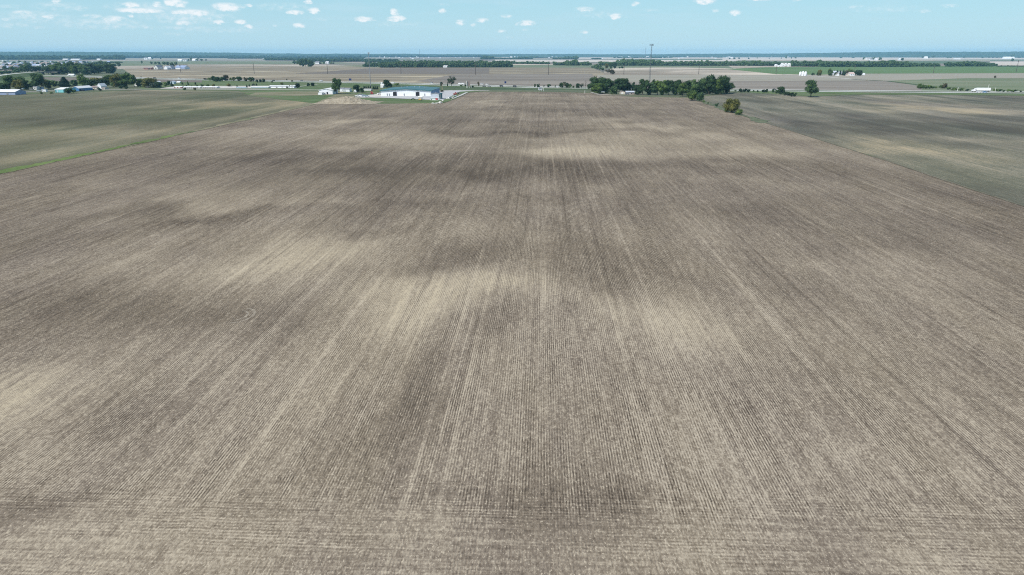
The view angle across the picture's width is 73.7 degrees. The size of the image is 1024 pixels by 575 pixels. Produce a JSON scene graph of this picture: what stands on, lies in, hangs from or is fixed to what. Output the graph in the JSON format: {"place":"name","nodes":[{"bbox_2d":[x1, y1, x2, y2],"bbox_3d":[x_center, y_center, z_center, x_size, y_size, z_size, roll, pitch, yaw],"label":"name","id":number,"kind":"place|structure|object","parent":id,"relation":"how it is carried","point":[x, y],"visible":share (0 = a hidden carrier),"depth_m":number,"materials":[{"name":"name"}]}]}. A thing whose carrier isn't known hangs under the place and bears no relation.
{"place":"outdoors","nodes":[
{"label":"outdoors","id":0,"kind":"place"},
{"bbox_2d":[0,69,127,76],"bbox_3d":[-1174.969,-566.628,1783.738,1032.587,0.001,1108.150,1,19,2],"label":"grassland","id":1,"kind":"structure","parent":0,"point":[118,71],"depth_m":1518.24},
{"bbox_2d":[47,64,59,73],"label":"deciduous tree","id":2,"kind":"object","parent":1,"relation":"on","point":[53,67],"visible":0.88,"depth_m":1448.63,"materials":[{"name":"green plant"}]},
{"bbox_2d":[57,65,67,73],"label":"deciduous tree","id":3,"kind":"object","parent":1,"relation":"on","point":[62,69],"visible":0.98,"depth_m":1448.14,"materials":[{"name":"green plant"}]},
{"bbox_2d":[65,61,73,73],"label":"deciduous tree","id":4,"kind":"object","parent":1,"relation":"on","point":[69,64],"visible":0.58,"depth_m":1447.30,"materials":[{"name":"green plant"}]},
{"bbox_2d":[68,65,79,73],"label":"deciduous tree","id":5,"kind":"object","parent":1,"relation":"on","point":[73,69],"visible":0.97,"depth_m":1438.85,"materials":[{"name":"green plant"}]},
{"bbox_2d":[80,66,92,74],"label":"deciduous tree","id":6,"kind":"object","parent":1,"relation":"on","point":[85,70],"visible":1,"depth_m":1416.07,"materials":[{"name":"green plant"}]},
{"bbox_2d":[93,64,102,72],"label":"deciduous tree","id":7,"kind":"object","parent":1,"relation":"on","point":[100,68],"visible":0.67,"depth_m":1520.90,"materials":[{"name":"green plant"}]},
{"bbox_2d":[103,63,116,72],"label":"deciduous tree","id":8,"kind":"object","parent":1,"relation":"on","point":[109,68],"visible":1,"depth_m":1518.16,"materials":[{"name":"green plant"}]},
{"bbox_2d":[10,85,141,92],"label":"grassland","id":9,"kind":"structure","parent":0,"point":[131,87],"depth_m":824.78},
{"bbox_2d":[2,75,16,88],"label":"deciduous tree","id":10,"kind":"object","parent":9,"relation":"on","point":[7,79],"visible":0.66,"depth_m":816.91,"materials":[{"name":"green plant"}]},
{"bbox_2d":[10,79,24,88],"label":"deciduous tree","id":11,"kind":"object","parent":9,"relation":"on","point":[17,84],"visible":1,"depth_m":779.21,"materials":[{"name":"green plant"}]},
{"bbox_2d":[21,79,31,89],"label":"deciduous tree","id":12,"kind":"object","parent":9,"relation":"on","point":[26,84],"visible":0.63,"depth_m":818.14,"materials":[{"name":"green plant"}]},
{"bbox_2d":[29,73,44,85],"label":"deciduous tree","id":13,"kind":"object","parent":9,"relation":"on","point":[37,79],"visible":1,"depth_m":815.15,"materials":[{"name":"green plant"}]},
{"bbox_2d":[56,76,70,86],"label":"conifer tree","id":14,"kind":"object","parent":9,"relation":"on","point":[63,82],"visible":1,"depth_m":888.99,"materials":[{"name":"green plant"}]},
{"bbox_2d":[76,74,88,85],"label":"deciduous tree","id":15,"kind":"object","parent":9,"relation":"on","point":[82,79],"visible":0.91,"depth_m":888.38,"materials":[{"name":"green plant"}]},
{"bbox_2d":[85,79,96,85],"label":"deciduous tree","id":16,"kind":"object","parent":9,"relation":"on","point":[91,82],"visible":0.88,"depth_m":865.36,"materials":[{"name":"green plant"}]},
{"bbox_2d":[109,73,120,86],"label":"deciduous tree","id":17,"kind":"object","parent":9,"relation":"on","point":[114,78],"visible":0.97,"depth_m":872.01,"materials":[{"name":"green plant"}]},
{"bbox_2d":[117,72,135,86],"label":"deciduous tree","id":18,"kind":"object","parent":9,"relation":"on","point":[126,79],"visible":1,"depth_m":873.17,"materials":[{"name":"green plant"}]},
{"bbox_2d":[0,133,181,172],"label":"grass edge","id":19,"kind":"object","parent":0,"point":[12,169],"depth_m":281.16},
{"bbox_2d":[45,77,201,81],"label":"grassland","id":20,"kind":"structure","parent":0,"point":[75,78],"depth_m":1151.83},
{"bbox_2d":[0,91,313,173],"bbox_3d":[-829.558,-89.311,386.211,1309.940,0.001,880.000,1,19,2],"label":"sprouting field","id":21,"kind":"structure","parent":0,"point":[39,128],"depth_m":460.38,"materials":[{"name":"soil"}]},
{"bbox_2d":[2,104,314,173],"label":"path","id":22,"kind":"structure","parent":0,"point":[164,138],"depth_m":344.35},
{"bbox_2d":[166,86,250,87],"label":"gravel lot","id":23,"kind":"structure","parent":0,"point":[224,86],"depth_m":898.94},
{"bbox_2d":[269,85,296,87],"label":"storage building","id":24,"kind":"structure","parent":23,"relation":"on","point":[281,86],"depth_m":860.99,"materials":[{"name":"white"}]},
{"bbox_2d":[217,89,271,89],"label":"road","id":25,"kind":"structure","parent":0,"point":[244,89],"depth_m":821.50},
{"bbox_2d":[184,104,312,132],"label":"grass edge","id":26,"kind":"object","parent":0,"point":[248,118],"depth_m":452.02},
{"bbox_2d":[250,91,354,101],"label":"weedy ground","id":27,"kind":"structure","parent":0,"point":[304,93],"depth_m":721.47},
{"bbox_2d":[331,78,341,93],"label":"deciduous tree","id":28,"kind":"object","parent":27,"relation":"on","point":[335,86],"visible":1,"depth_m":727.56,"materials":[{"name":"green plant"}]},
{"bbox_2d":[371,97,429,98],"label":"concrete path","id":29,"kind":"structure","parent":0,"point":[398,97],"depth_m":669.52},
{"bbox_2d":[382,59,441,59],"bbox_3d":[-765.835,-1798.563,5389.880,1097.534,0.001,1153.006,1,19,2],"label":"field parcel","id":30,"kind":"object","parent":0,"point":[418,59],"visible":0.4,"depth_m":5597.09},
{"bbox_2d":[358,90,472,99],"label":"concrete yard","id":31,"kind":"structure","parent":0,"point":[446,94],"depth_m":686.07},
{"bbox_2d":[379,86,439,95],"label":"warehouse","id":32,"kind":"structure","parent":31,"relation":"on","point":[412,91],"depth_m":693.24,"materials":[{"name":"white"}]},
{"bbox_2d":[431,92,439,97],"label":"annex","id":33,"kind":"object","parent":31,"relation":"on","point":[435,95],"visible":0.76,"depth_m":651.90,"materials":[{"name":"grey"}]},
{"bbox_2d":[441,91,475,102],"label":"grassland","id":34,"kind":"structure","parent":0,"point":[457,94],"depth_m":702.38,"materials":[{"name":"green plant"}]},
{"bbox_2d":[369,85,590,89],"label":"grassland","id":35,"kind":"structure","parent":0,"point":[463,88],"depth_m":848.68,"materials":[{"name":"green plant"}]},
{"bbox_2d":[0,92,1023,574],"bbox_3d":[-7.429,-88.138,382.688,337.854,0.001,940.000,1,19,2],"label":"plowed field","id":36,"kind":"structure","parent":0,"point":[530,334],"depth_m":97.82,"materials":[{"name":"soil"}]},
{"bbox_2d":[687,90,696,99],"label":"shrub","id":37,"kind":"object","parent":36,"relation":"on","point":[691,95],"visible":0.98,"depth_m":624.61,"materials":[{"name":"green plant"}]},
{"bbox_2d":[696,92,703,101],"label":"shrub","id":38,"kind":"object","parent":36,"relation":"on","point":[700,97],"visible":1,"depth_m":613.25,"materials":[{"name":"green plant"}]},
{"bbox_2d":[0,51,1023,57],"bbox_3d":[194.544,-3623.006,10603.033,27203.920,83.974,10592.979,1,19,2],"label":"hills","id":39,"kind":"structure","parent":0,"point":[921,54],"depth_m":10140.27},
{"bbox_2d":[0,76,1023,103],"bbox_3d":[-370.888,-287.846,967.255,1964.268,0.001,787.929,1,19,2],"label":"grassland","id":40,"kind":"structure","parent":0,"point":[313,98],"depth_m":802.79,"materials":[{"name":"green plant"}]},
{"bbox_2d":[0,89,25,94],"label":"long shed","id":41,"kind":"structure","parent":40,"relation":"on","point":[11,91],"depth_m":719.44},
{"bbox_2d":[0,72,43,81],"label":"embankment","id":42,"kind":"structure","parent":40,"relation":"on","point":[20,75],"depth_m":1271.19,"materials":[{"name":"green plant"}]},
{"bbox_2d":[54,87,75,92],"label":"teal barn","id":43,"kind":"structure","parent":40,"relation":"on","point":[60,89],"depth_m":760.23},
{"bbox_2d":[73,85,92,90],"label":"blue barn","id":44,"kind":"structure","parent":40,"relation":"on","point":[84,88],"depth_m":798.01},
{"bbox_2d":[140,78,157,87],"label":"deciduous tree","id":45,"kind":"object","parent":40,"relation":"on","point":[145,82],"visible":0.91,"depth_m":866.10,"materials":[{"name":"green plant"}]},
{"bbox_2d":[319,88,337,93],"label":"metal building","id":46,"kind":"structure","parent":40,"relation":"on","point":[328,91],"depth_m":724.77,"materials":[{"name":"white"}]},
{"bbox_2d":[447,76,456,85],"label":"deciduous tree","id":47,"kind":"object","parent":40,"relation":"on","point":[452,80],"visible":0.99,"depth_m":908.16,"materials":[{"name":"green plant"}]},
{"bbox_2d":[711,79,723,93],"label":"deciduous tree","id":48,"kind":"object","parent":40,"relation":"on","point":[717,85],"visible":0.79,"depth_m":719.61,"materials":[{"name":"green plant"}]},
{"bbox_2d":[717,75,728,93],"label":"deciduous tree","id":49,"kind":"object","parent":40,"relation":"on","point":[724,82],"visible":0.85,"depth_m":720.81,"materials":[{"name":"green plant"}]},
{"bbox_2d":[724,76,732,93],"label":"deciduous tree","id":50,"kind":"object","parent":40,"relation":"on","point":[727,89],"visible":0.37,"depth_m":733.57,"materials":[{"name":"green plant"}]},
{"bbox_2d":[0,57,1023,78],"bbox_3d":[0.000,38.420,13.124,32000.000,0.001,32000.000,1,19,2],"label":"ground","id":51,"kind":"structure","parent":0,"point":[941,63],"depth_m":4726.85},
{"bbox_2d":[0,61,122,69],"bbox_3d":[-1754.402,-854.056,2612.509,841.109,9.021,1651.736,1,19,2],"label":"wooded belt","id":52,"kind":"object","parent":51,"relation":"on","point":[54,62],"visible":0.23,"depth_m":3134.07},
{"bbox_2d":[98,78,108,85],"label":"deciduous tree","id":53,"kind":"object","parent":51,"relation":"on","point":[102,80],"visible":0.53,"depth_m":858.41,"materials":[{"name":"green plant"}]},
{"bbox_2d":[116,66,175,68],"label":"field parcel","id":54,"kind":"object","parent":51,"relation":"attached to","point":[129,67],"visible":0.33,"depth_m":2203.35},
{"bbox_2d":[0,61,362,65],"bbox_3d":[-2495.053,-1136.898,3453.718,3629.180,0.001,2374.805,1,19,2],"label":"field parcel","id":55,"kind":"object","parent":51,"relation":"attached to","point":[135,63],"visible":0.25,"depth_m":3571.67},
{"bbox_2d":[125,58,263,59],"bbox_3d":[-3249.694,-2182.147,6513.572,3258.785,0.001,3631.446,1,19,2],"label":"field parcel","id":56,"kind":"object","parent":51,"relation":"attached to","point":[189,59],"visible":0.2,"depth_m":5632.21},
{"bbox_2d":[0,54,490,62],"bbox_3d":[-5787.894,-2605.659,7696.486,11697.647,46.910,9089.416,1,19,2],"label":"distant woods","id":57,"kind":"object","parent":51,"relation":"on","point":[340,58],"visible":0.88,"depth_m":5561.31,"materials":[{"name":"plant"}]},
{"bbox_2d":[188,64,352,65],"bbox_3d":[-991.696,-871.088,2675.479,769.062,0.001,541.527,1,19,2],"label":"field parcel","id":58,"kind":"object","parent":51,"relation":"attached to","point":[258,65],"visible":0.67,"depth_m":2612.53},
{"bbox_2d":[124,64,603,90],"bbox_3d":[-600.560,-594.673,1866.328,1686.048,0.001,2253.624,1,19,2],"label":"field parcel","id":59,"kind":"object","parent":51,"relation":"attached to","point":[275,73],"visible":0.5,"depth_m":1524.17,"materials":[{"name":"soil"}]},
{"bbox_2d":[175,65,189,68],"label":"long barn","id":60,"kind":"structure","parent":59,"relation":"on","point":[182,67],"depth_m":1961.48,"materials":[{"name":"white"}]},
{"bbox_2d":[296,68,488,73],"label":"field parcel","id":61,"kind":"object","parent":51,"relation":"attached to","point":[422,71],"visible":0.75,"depth_m":1700.52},
{"bbox_2d":[362,60,512,67],"bbox_3d":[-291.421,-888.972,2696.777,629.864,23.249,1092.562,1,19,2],"label":"wooded belt","id":62,"kind":"object","parent":51,"relation":"on","point":[433,63],"visible":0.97,"depth_m":2227.22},
{"bbox_2d":[418,74,593,86],"bbox_3d":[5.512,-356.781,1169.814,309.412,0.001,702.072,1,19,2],"label":"field parcel","id":63,"kind":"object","parent":51,"relation":"attached to","point":[530,80],"visible":0.67,"depth_m":1160.28,"materials":[{"name":"soil"}]},
{"bbox_2d":[512,59,591,65],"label":"wooded belt","id":64,"kind":"object","parent":51,"relation":"on","point":[573,62],"visible":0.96,"depth_m":2642.89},
{"bbox_2d":[480,55,682,58],"bbox_3d":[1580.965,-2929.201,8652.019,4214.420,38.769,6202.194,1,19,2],"label":"distant woods","id":65,"kind":"object","parent":51,"relation":"on","point":[529,57],"visible":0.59,"depth_m":5953.82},
{"bbox_2d":[619,78,630,90],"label":"deciduous tree","id":66,"kind":"object","parent":51,"relation":"on","point":[626,82],"visible":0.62,"depth_m":784.17,"materials":[{"name":"green plant"}]},
{"bbox_2d":[637,79,649,94],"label":"deciduous tree","id":67,"kind":"object","parent":51,"relation":"on","point":[644,84],"visible":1,"depth_m":705.80,"materials":[{"name":"green plant"}]},
{"bbox_2d":[659,80,669,94],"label":"deciduous tree","id":68,"kind":"object","parent":51,"relation":"on","point":[665,87],"visible":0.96,"depth_m":707.30,"materials":[{"name":"green plant"}]},
{"bbox_2d":[664,80,674,94],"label":"deciduous tree","id":69,"kind":"object","parent":51,"relation":"on","point":[670,84],"visible":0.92,"depth_m":705.01,"materials":[{"name":"green plant"}]},
{"bbox_2d":[598,58,765,65],"bbox_3d":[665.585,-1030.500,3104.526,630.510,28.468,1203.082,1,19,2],"label":"wooded belt","id":70,"kind":"object","parent":51,"relation":"on","point":[635,62],"visible":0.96,"depth_m":2563.86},
{"bbox_2d":[695,82,702,93],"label":"deciduous tree","id":71,"kind":"object","parent":51,"relation":"on","point":[700,87],"visible":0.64,"depth_m":706.27,"materials":[{"name":"green plant"}]},
{"bbox_2d":[765,60,1014,66],"bbox_3d":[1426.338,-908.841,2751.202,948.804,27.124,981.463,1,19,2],"label":"wooded belt","id":72,"kind":"object","parent":51,"relation":"on","point":[834,63],"visible":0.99,"depth_m":2369.50,"materials":[{"name":"plant"}]},
{"bbox_2d":[0,0,1023,53],"label":"sky","id":73,"kind":"structure","parent":0,"point":[220,26],"materials":[{"name":"blue"}]},
{"bbox_2d":[42,75,1023,92],"bbox_3d":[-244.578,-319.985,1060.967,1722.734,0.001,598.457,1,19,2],"label":"grass median","id":74,"kind":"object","parent":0,"point":[586,87],"depth_m":872.73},
{"bbox_2d":[48,75,1019,92],"bbox_3d":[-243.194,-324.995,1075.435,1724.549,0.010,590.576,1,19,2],"label":"highway","id":75,"kind":"structure","parent":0,"point":[609,87],"depth_m":898.49,"materials":[{"name":"asphalt"}]},
{"bbox_2d":[971,88,990,91],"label":"semi truck","id":76,"kind":"object","parent":75,"relation":"on","point":[983,89],"visible":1,"depth_m":777.19,"materials":[{"name":"white metal"}]},
{"bbox_2d":[489,65,603,67],"bbox_3d":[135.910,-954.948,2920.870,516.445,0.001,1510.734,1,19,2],"label":"field parcel","id":77,"kind":"object","parent":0,"point":[550,66],"visible":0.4,"depth_m":2396.37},
{"bbox_2d":[502,57,716,57],"bbox_3d":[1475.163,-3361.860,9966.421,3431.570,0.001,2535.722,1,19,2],"label":"field parcel","id":78,"kind":"object","parent":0,"point":[616,57],"visible":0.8,"depth_m":9106.81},
{"bbox_2d":[495,60,739,61],"bbox_3d":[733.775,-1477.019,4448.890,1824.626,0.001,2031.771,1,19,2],"label":"field parcel","id":79,"kind":"object","parent":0,"point":[602,60],"visible":0.6,"depth_m":4705.31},
{"bbox_2d":[485,87,762,96],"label":"grassland","id":80,"kind":"structure","parent":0,"point":[671,94],"depth_m":760.00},
{"bbox_2d":[587,76,597,89],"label":"deciduous tree","id":81,"kind":"object","parent":80,"relation":"on","point":[594,80],"visible":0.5,"depth_m":771.89,"materials":[{"name":"green plant"}]},
{"bbox_2d":[590,83,605,93],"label":"deciduous tree","id":82,"kind":"object","parent":80,"relation":"on","point":[598,87],"visible":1,"depth_m":733.06,"materials":[{"name":"green plant"}]},
{"bbox_2d":[597,77,611,90],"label":"deciduous tree","id":83,"kind":"object","parent":80,"relation":"on","point":[602,80],"visible":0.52,"depth_m":769.73,"materials":[{"name":"green plant"}]},
{"bbox_2d":[602,83,610,92],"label":"deciduous tree","id":84,"kind":"object","parent":80,"relation":"on","point":[607,89],"visible":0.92,"depth_m":739.04,"materials":[{"name":"green plant"}]},
{"bbox_2d":[609,86,618,93],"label":"deciduous tree","id":85,"kind":"object","parent":80,"relation":"on","point":[614,90],"visible":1,"depth_m":723.20,"materials":[{"name":"green plant"}]},
{"bbox_2d":[613,78,622,88],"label":"deciduous tree","id":86,"kind":"object","parent":80,"relation":"on","point":[618,83],"visible":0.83,"depth_m":772.62,"materials":[{"name":"green plant"}]},
{"bbox_2d":[646,82,657,94],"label":"deciduous tree","id":87,"kind":"object","parent":80,"relation":"on","point":[651,88],"visible":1,"depth_m":706.83,"materials":[{"name":"green plant"}]},
{"bbox_2d":[654,80,663,94],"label":"deciduous tree","id":88,"kind":"object","parent":80,"relation":"on","point":[659,84],"visible":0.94,"depth_m":705.87,"materials":[{"name":"green plant"}]},
{"bbox_2d":[672,80,678,94],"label":"deciduous tree","id":89,"kind":"object","parent":80,"relation":"on","point":[674,91],"visible":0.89,"depth_m":706.71,"materials":[{"name":"green plant"}]},
{"bbox_2d":[677,83,688,96],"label":"deciduous tree","id":90,"kind":"object","parent":80,"relation":"on","point":[682,89],"visible":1,"depth_m":677.53,"materials":[{"name":"green plant"}]},
{"bbox_2d":[688,79,698,92],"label":"deciduous tree","id":91,"kind":"object","parent":80,"relation":"on","point":[693,86],"visible":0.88,"depth_m":702.03,"materials":[{"name":"green plant"}]},
{"bbox_2d":[698,77,706,93],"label":"deciduous tree","id":92,"kind":"object","parent":80,"relation":"on","point":[703,81],"visible":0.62,"depth_m":721.79,"materials":[{"name":"green plant"}]},
{"bbox_2d":[705,74,715,93],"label":"deciduous tree","id":93,"kind":"object","parent":80,"relation":"on","point":[710,85],"visible":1,"depth_m":716.39,"materials":[{"name":"green plant"}]},
{"bbox_2d":[579,58,727,58],"bbox_3d":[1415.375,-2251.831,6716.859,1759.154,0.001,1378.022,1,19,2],"label":"field parcel","id":94,"kind":"object","parent":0,"point":[657,58],"visible":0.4,"depth_m":6934.70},
{"bbox_2d":[592,66,733,68],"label":"field parcel","id":95,"kind":"object","parent":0,"point":[669,66],"visible":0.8,"depth_m":2395.72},
{"bbox_2d":[604,67,807,74],"bbox_3d":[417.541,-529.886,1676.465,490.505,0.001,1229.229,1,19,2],"label":"field parcel","id":96,"kind":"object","parent":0,"point":[673,71],"visible":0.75,"depth_m":1698.67,"materials":[{"name":"soil"}]},
{"bbox_2d":[695,99,769,122],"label":"grass edge","id":97,"kind":"object","parent":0,"point":[758,120],"depth_m":474.01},
{"bbox_2d":[722,98,740,111],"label":"shrub","id":98,"kind":"object","parent":97,"relation":"on","point":[731,105],"visible":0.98,"depth_m":495.54,"materials":[{"name":"green plant"}]},
{"bbox_2d":[597,75,883,81],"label":"field parcel","id":99,"kind":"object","parent":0,"point":[637,78],"visible":0.67,"depth_m":1258.95,"materials":[{"name":"soil"}]},
{"bbox_2d":[730,66,793,68],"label":"field parcel","id":100,"kind":"object","parent":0,"point":[734,67],"visible":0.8,"depth_m":2393.76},
{"bbox_2d":[630,81,921,90],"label":"field parcel","id":101,"kind":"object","parent":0,"point":[842,85],"visible":0.5,"depth_m":935.09,"materials":[{"name":"soil"}]},
{"bbox_2d":[704,93,1023,206],"bbox_3d":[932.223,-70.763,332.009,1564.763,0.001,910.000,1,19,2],"label":"grey green field","id":102,"kind":"structure","parent":0,"point":[975,142],"depth_m":397.77,"materials":[{"name":"soil"}]},
{"bbox_2d":[804,79,818,96],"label":"deciduous tree","id":103,"kind":"object","parent":102,"relation":"on","point":[811,87],"visible":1,"depth_m":672.93,"materials":[{"name":"green plant"}]},
{"bbox_2d":[722,57,1023,59],"bbox_3d":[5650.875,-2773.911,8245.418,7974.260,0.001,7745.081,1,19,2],"label":"field parcel","id":104,"kind":"object","parent":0,"point":[814,58],"visible":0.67,"depth_m":6946.04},
{"bbox_2d":[758,60,989,60],"bbox_3d":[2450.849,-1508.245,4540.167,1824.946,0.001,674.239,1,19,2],"label":"field parcel","id":105,"kind":"object","parent":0,"point":[878,60],"visible":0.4,"depth_m":4700.19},
{"bbox_2d":[731,66,1023,74],"bbox_3d":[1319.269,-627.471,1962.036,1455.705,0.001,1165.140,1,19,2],"label":"field parcel","id":106,"kind":"object","parent":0,"point":[915,69],"visible":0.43,"depth_m":1920.67,"materials":[{"name":"plant"}]},
{"bbox_2d":[747,117,1022,205],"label":"grass edge","id":107,"kind":"object","parent":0,"point":[912,169],"depth_m":251.84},
{"bbox_2d":[851,79,959,87],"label":"road","id":108,"kind":"structure","parent":0,"point":[905,83],"depth_m":1013.41,"materials":[{"name":"asphalt"}]},
{"bbox_2d":[825,73,1023,80],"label":"field parcel","id":109,"kind":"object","parent":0,"point":[906,76],"visible":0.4,"depth_m":1314.60,"materials":[{"name":"soil"}]},
{"bbox_2d":[833,93,1023,95],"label":"grassland","id":110,"kind":"structure","parent":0,"point":[937,94],"depth_m":721.55,"materials":[{"name":"green plant"}]},
{"bbox_2d":[894,78,1023,91],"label":"field parcel","id":111,"kind":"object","parent":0,"point":[1005,84],"visible":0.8,"depth_m":998.87,"materials":[{"name":"plant"}]},
{"bbox_2d":[979,59,1023,60],"bbox_3d":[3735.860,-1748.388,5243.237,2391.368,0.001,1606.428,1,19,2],"label":"field parcel","id":112,"kind":"object","parent":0,"point":[1003,59],"visible":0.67,"depth_m":5607.77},
{"bbox_2d":[990,61,1023,64],"bbox_3d":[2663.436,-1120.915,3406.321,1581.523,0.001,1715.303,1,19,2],"label":"field parcel","id":113,"kind":"object","parent":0,"point":[1009,62],"visible":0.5,"depth_m":3554.24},
{"label":"dirt apron","id":114,"kind":"structure","parent":0,"visible":0},
{"bbox_2d":[313,96,383,103],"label":"dirt mound","id":115,"kind":"object","parent":114,"relation":"on","point":[348,100],"visible":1,"depth_m":589.87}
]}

